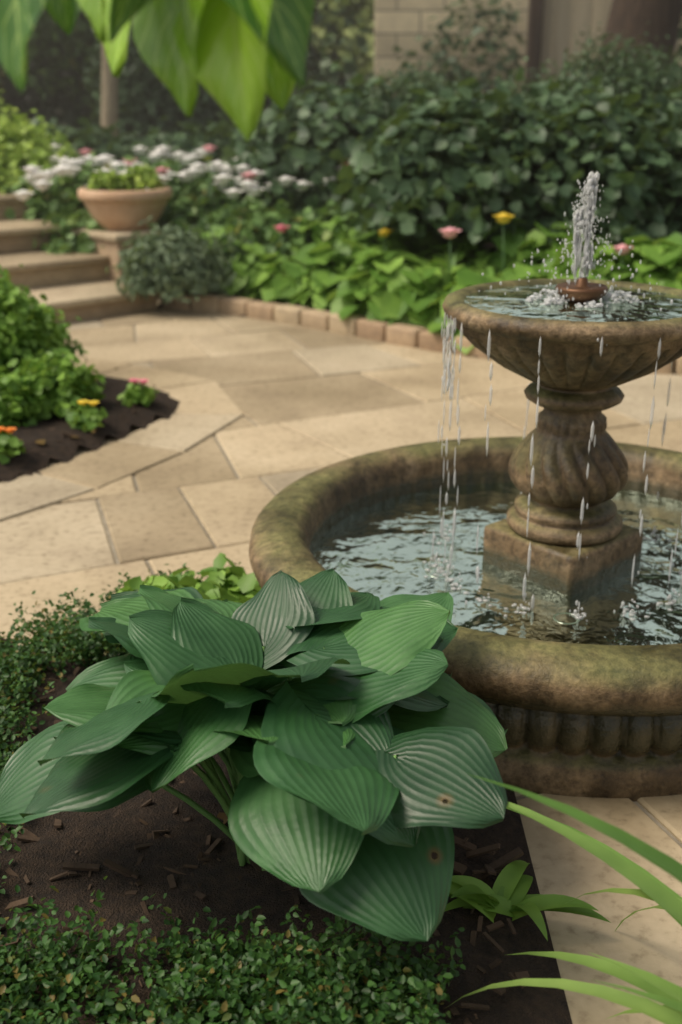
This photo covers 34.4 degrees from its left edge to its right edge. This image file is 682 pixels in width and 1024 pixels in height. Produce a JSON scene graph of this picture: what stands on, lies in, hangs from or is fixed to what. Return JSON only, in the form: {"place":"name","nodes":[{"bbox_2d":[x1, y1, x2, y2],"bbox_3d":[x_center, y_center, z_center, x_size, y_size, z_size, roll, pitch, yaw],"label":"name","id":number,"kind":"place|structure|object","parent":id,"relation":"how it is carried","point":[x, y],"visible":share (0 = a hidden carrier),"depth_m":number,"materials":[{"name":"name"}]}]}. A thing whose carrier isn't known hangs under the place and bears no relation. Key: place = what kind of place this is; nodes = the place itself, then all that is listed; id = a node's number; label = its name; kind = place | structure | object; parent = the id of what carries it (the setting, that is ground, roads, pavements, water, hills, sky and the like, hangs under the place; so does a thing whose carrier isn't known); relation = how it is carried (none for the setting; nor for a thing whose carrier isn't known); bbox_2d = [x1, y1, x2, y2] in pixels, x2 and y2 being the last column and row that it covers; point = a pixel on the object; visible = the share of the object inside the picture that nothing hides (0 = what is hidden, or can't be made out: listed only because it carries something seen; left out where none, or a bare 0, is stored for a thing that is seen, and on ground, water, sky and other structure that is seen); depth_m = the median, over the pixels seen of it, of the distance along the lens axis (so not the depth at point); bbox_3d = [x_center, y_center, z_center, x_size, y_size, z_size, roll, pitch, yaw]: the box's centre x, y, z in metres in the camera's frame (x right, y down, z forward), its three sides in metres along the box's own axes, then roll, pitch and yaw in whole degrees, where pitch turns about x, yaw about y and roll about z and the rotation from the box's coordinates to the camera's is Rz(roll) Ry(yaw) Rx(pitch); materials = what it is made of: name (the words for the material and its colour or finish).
{"place":"outdoors","nodes":[
{"label":"outdoors","id":0,"kind":"place"},
{"bbox_2d":[0,0,313,141],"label":"overhanging leaves","id":1,"kind":"object","parent":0,"point":[238,60],"visible":1,"depth_m":0.90,"materials":[{"name":"green plant"}]},
{"bbox_2d":[0,297,681,1023],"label":"patio paving","id":2,"kind":"structure","parent":0,"point":[270,383],"depth_m":3.80,"materials":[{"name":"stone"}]},
{"bbox_2d":[0,368,179,481],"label":"mulch bed","id":3,"kind":"object","parent":2,"relation":"on","point":[29,461],"visible":0.38,"depth_m":4.09,"materials":[{"name":"brown soil"}]},
{"bbox_2d":[0,427,25,463],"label":"flowering plant","id":4,"kind":"object","parent":3,"relation":"on","point":[11,445],"visible":1,"depth_m":3.75,"materials":[{"name":"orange plant"}]},
{"bbox_2d":[0,264,88,382],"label":"box shrub","id":5,"kind":"object","parent":3,"relation":"on","point":[28,326],"visible":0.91,"depth_m":4.40,"materials":[{"name":"green plant"}]},
{"bbox_2d":[0,347,105,426],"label":"lime shrub","id":6,"kind":"object","parent":3,"relation":"on","point":[33,392],"visible":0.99,"depth_m":4.17,"materials":[{"name":"green plant"}]},
{"bbox_2d":[66,400,107,431],"bbox_3d":[-0.951,-0.366,4.111,0.162,0.107,0.150,0,21,0],"label":"flowering plant","id":7,"kind":"object","parent":3,"relation":"on","point":[86,416],"visible":1,"depth_m":4.08,"materials":[{"name":"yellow plant"}]},
{"bbox_2d":[117,378,158,406],"bbox_3d":[-0.820,-0.482,4.428,0.166,0.112,0.156,0,21,0],"label":"flowering plant","id":8,"kind":"object","parent":3,"relation":"on","point":[145,395],"visible":0.99,"depth_m":4.41,"materials":[{"name":"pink plant"}]},
{"bbox_2d":[35,368,255,1003],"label":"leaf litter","id":9,"kind":"object","parent":3,"relation":"on","point":[223,816],"visible":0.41,"depth_m":1.89,"materials":[{"name":"brown plant"}]},
{"bbox_2d":[0,193,183,323],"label":"garden steps","id":10,"kind":"structure","parent":2,"relation":"on","point":[74,285],"depth_m":6.83,"materials":[{"name":"stone"}]},
{"bbox_2d":[78,163,172,230],"bbox_3d":[-1.384,-2.028,7.073,0.600,0.406,0.600,0,21,0],"label":"terracotta pot","id":11,"kind":"object","parent":10,"relation":"on","point":[127,201],"visible":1,"depth_m":6.94,"materials":[{"name":"ceramic"}]},
{"bbox_2d":[0,357,243,521],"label":"bed border pavers","id":12,"kind":"object","parent":2,"relation":"on","point":[206,409],"visible":0.66,"depth_m":4.06,"materials":[{"name":"stone"}]},
{"bbox_2d":[0,633,571,1023],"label":"mulch bed","id":13,"kind":"object","parent":2,"relation":"on","point":[98,837],"visible":0.22,"depth_m":1.70,"materials":[{"name":"brown soil"}]},
{"bbox_2d":[117,553,260,602],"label":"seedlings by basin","id":14,"kind":"object","parent":13,"relation":"on","point":[239,584],"visible":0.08,"depth_m":2.57,"materials":[{"name":"green plant"}]},
{"bbox_2d":[0,561,465,1023],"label":"groundcover","id":15,"kind":"object","parent":13,"relation":"on","point":[298,983],"visible":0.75,"depth_m":1.48,"materials":[{"name":"green plant"}]},
{"bbox_2d":[0,568,507,941],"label":"hosta plant","id":16,"kind":"object","parent":13,"relation":"on","point":[353,740],"visible":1,"depth_m":1.51,"materials":[{"name":"green plant"}]},
{"bbox_2d":[0,385,529,1023],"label":"bark chips","id":17,"kind":"object","parent":13,"relation":"on","point":[494,867],"visible":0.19,"depth_m":1.74,"materials":[{"name":"brown wood"}]},
{"bbox_2d":[444,860,610,940],"bbox_3d":[0.239,0.585,1.677,0.257,0.081,0.226,-12,24,-30],"label":"leafy plant","id":18,"kind":"object","parent":13,"relation":"on","point":[506,894],"visible":0.9,"depth_m":1.67,"materials":[{"name":"green plant"}]},
{"bbox_2d":[163,291,681,374],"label":"brick kerb","id":19,"kind":"structure","parent":2,"relation":"on","point":[405,335],"depth_m":6.08,"materials":[{"name":"beige brick"}]},
{"bbox_2d":[249,279,681,801],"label":"fountain","id":20,"kind":"object","parent":2,"relation":"on","point":[589,720],"visible":0.65,"depth_m":2.25,"materials":[{"name":"stone"}]},
{"bbox_2d":[555,277,608,302],"bbox_3d":[0.510,-0.443,2.343,0.112,0.114,0.112,0,21,0],"label":"fountain nozzle","id":21,"kind":"object","parent":20,"relation":"attached to","point":[583,290],"visible":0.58,"depth_m":2.30,"materials":[{"name":"brown metal"}]},
{"bbox_2d":[313,284,681,644],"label":"fountain water","id":22,"kind":"structure","parent":0,"point":[382,550],"depth_m":2.46,"materials":[{"name":"clear liquid"}]},
{"bbox_2d":[423,171,681,621],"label":"fountain spray","id":23,"kind":"object","parent":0,"point":[583,261],"visible":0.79,"depth_m":2.30,"materials":[{"name":"clear liquid"}]},
{"bbox_2d":[443,774,681,1023],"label":"daylily leaves","id":24,"kind":"object","parent":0,"point":[664,992],"visible":0.92,"depth_m":1.31,"materials":[{"name":"green plant"}]},
{"label":"ground","id":25,"kind":"structure","parent":0,"visible":0},
{"bbox_2d":[0,7,132,113],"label":"tree","id":26,"kind":"object","parent":25,"relation":"on","point":[46,26],"visible":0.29,"depth_m":13.21,"materials":[{"name":"green plant"}]},
{"bbox_2d":[101,42,117,135],"bbox_3d":[-2.481,-5.889,10.067,4.422,6.422,3.810,9,22,22],"label":"slim tree","id":27,"kind":"object","parent":25,"relation":"on","point":[109,99],"visible":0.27,"depth_m":10.70,"materials":[{"name":"brown plant"}]},
{"bbox_2d":[0,0,373,135],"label":"trees","id":28,"kind":"object","parent":25,"relation":"on","point":[48,107],"visible":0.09,"depth_m":14.28,"materials":[{"name":"green plant"}]},
{"bbox_2d":[301,0,374,90],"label":"tree","id":29,"kind":"object","parent":25,"relation":"on","point":[365,9],"visible":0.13,"depth_m":13.96,"materials":[{"name":"green plant"}]},
{"bbox_2d":[158,243,676,373],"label":"soil","id":30,"kind":"structure","parent":25,"relation":"on","point":[297,304],"depth_m":6.55,"materials":[{"name":"brown soil"}]},
{"bbox_2d":[0,90,101,211],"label":"shrubs","id":31,"kind":"object","parent":30,"relation":"on","point":[16,156],"visible":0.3,"depth_m":8.10,"materials":[{"name":"green plant"}]},
{"bbox_2d":[68,19,236,139],"bbox_3d":[-2.016,-4.476,12.161,1.902,2.347,1.834,0,21,0],"label":"hedge","id":32,"kind":"object","parent":30,"relation":"on","point":[146,98],"visible":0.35,"depth_m":11.69,"materials":[{"name":"green plant"}]},
{"bbox_2d":[106,216,257,303],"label":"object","id":33,"kind":"object","parent":30,"relation":"on","point":[175,259],"visible":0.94,"depth_m":6.47,"materials":[{"name":"green plant"}]},
{"bbox_2d":[0,152,486,268],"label":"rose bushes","id":34,"kind":"object","parent":30,"relation":"on","point":[201,209],"visible":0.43,"depth_m":7.29,"materials":[{"name":"green plant"}]},
{"bbox_2d":[12,144,353,200],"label":"flowers","id":35,"kind":"object","parent":34,"relation":"on","point":[70,167],"visible":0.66,"depth_m":7.43,"materials":[{"name":"white plant"}]},
{"bbox_2d":[77,145,301,180],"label":"flowers","id":36,"kind":"object","parent":34,"relation":"on","point":[248,176],"visible":0.35,"depth_m":7.42,"materials":[{"name":"pink plant"}]},
{"bbox_2d":[256,224,303,276],"bbox_3d":[-0.347,-1.473,6.598,0.379,0.478,0.344,0,21,0],"label":"flower","id":37,"kind":"object","parent":30,"relation":"on","point":[281,228],"visible":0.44,"depth_m":6.57,"materials":[{"name":"green"}]},
{"bbox_2d":[18,60,681,251],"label":"dark shrubs","id":38,"kind":"object","parent":30,"relation":"on","point":[468,161],"visible":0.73,"depth_m":6.23,"materials":[{"name":"green plant"}]},
{"bbox_2d":[368,228,415,269],"bbox_3d":[0.218,-1.368,6.288,0.327,0.498,0.536,17,27,38],"label":"flower","id":39,"kind":"object","parent":30,"relation":"on","point":[384,232],"visible":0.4,"depth_m":6.18,"materials":[{"name":"green"}]},
{"bbox_2d":[174,216,681,353],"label":"plants","id":40,"kind":"object","parent":30,"relation":"in","point":[390,287],"visible":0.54,"depth_m":6.09,"materials":[{"name":"green plant"}]},
{"bbox_2d":[417,227,460,294],"bbox_3d":[0.526,-1.249,5.903,0.432,0.546,0.331,-11,23,-27],"label":"flower","id":41,"kind":"object","parent":30,"relation":"on","point":[449,232],"visible":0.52,"depth_m":5.79,"materials":[{"name":"green"}]},
{"bbox_2d":[476,213,514,271],"bbox_3d":[0.935,-1.289,5.925,0.546,0.606,0.362,-6,21,-16],"label":"flower","id":42,"kind":"object","parent":30,"relation":"on","point":[503,218],"visible":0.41,"depth_m":5.91,"materials":[{"name":"green"}]},
{"bbox_2d":[334,22,681,183],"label":"dark shrubs","id":43,"kind":"object","parent":30,"relation":"on","point":[618,68],"visible":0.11,"depth_m":7.76,"materials":[{"name":"green plant"}]},
{"bbox_2d":[612,244,632,278],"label":"flower","id":44,"kind":"object","parent":30,"relation":"on","point":[625,249],"visible":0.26,"depth_m":5.63,"materials":[{"name":"green"}]},
{"bbox_2d":[374,0,681,99],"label":"garden wall","id":45,"kind":"structure","parent":25,"relation":"on","point":[402,24],"depth_m":12.88,"materials":[{"name":"brick"}]},
{"bbox_2d":[390,0,681,97],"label":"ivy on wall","id":46,"kind":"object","parent":45,"relation":"attached to","point":[489,46],"visible":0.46,"depth_m":12.49,"materials":[{"name":"green plant"}]},
{"bbox_2d":[524,0,611,95],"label":"timber fence","id":47,"kind":"object","parent":25,"relation":"on","point":[540,35],"visible":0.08,"depth_m":11.52,"materials":[{"name":"brown wood"}]},
{"bbox_2d":[596,0,681,244],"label":"tree","id":48,"kind":"object","parent":25,"relation":"on","point":[661,17],"visible":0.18,"depth_m":8.65,"materials":[{"name":"brown plant"}]}
]}

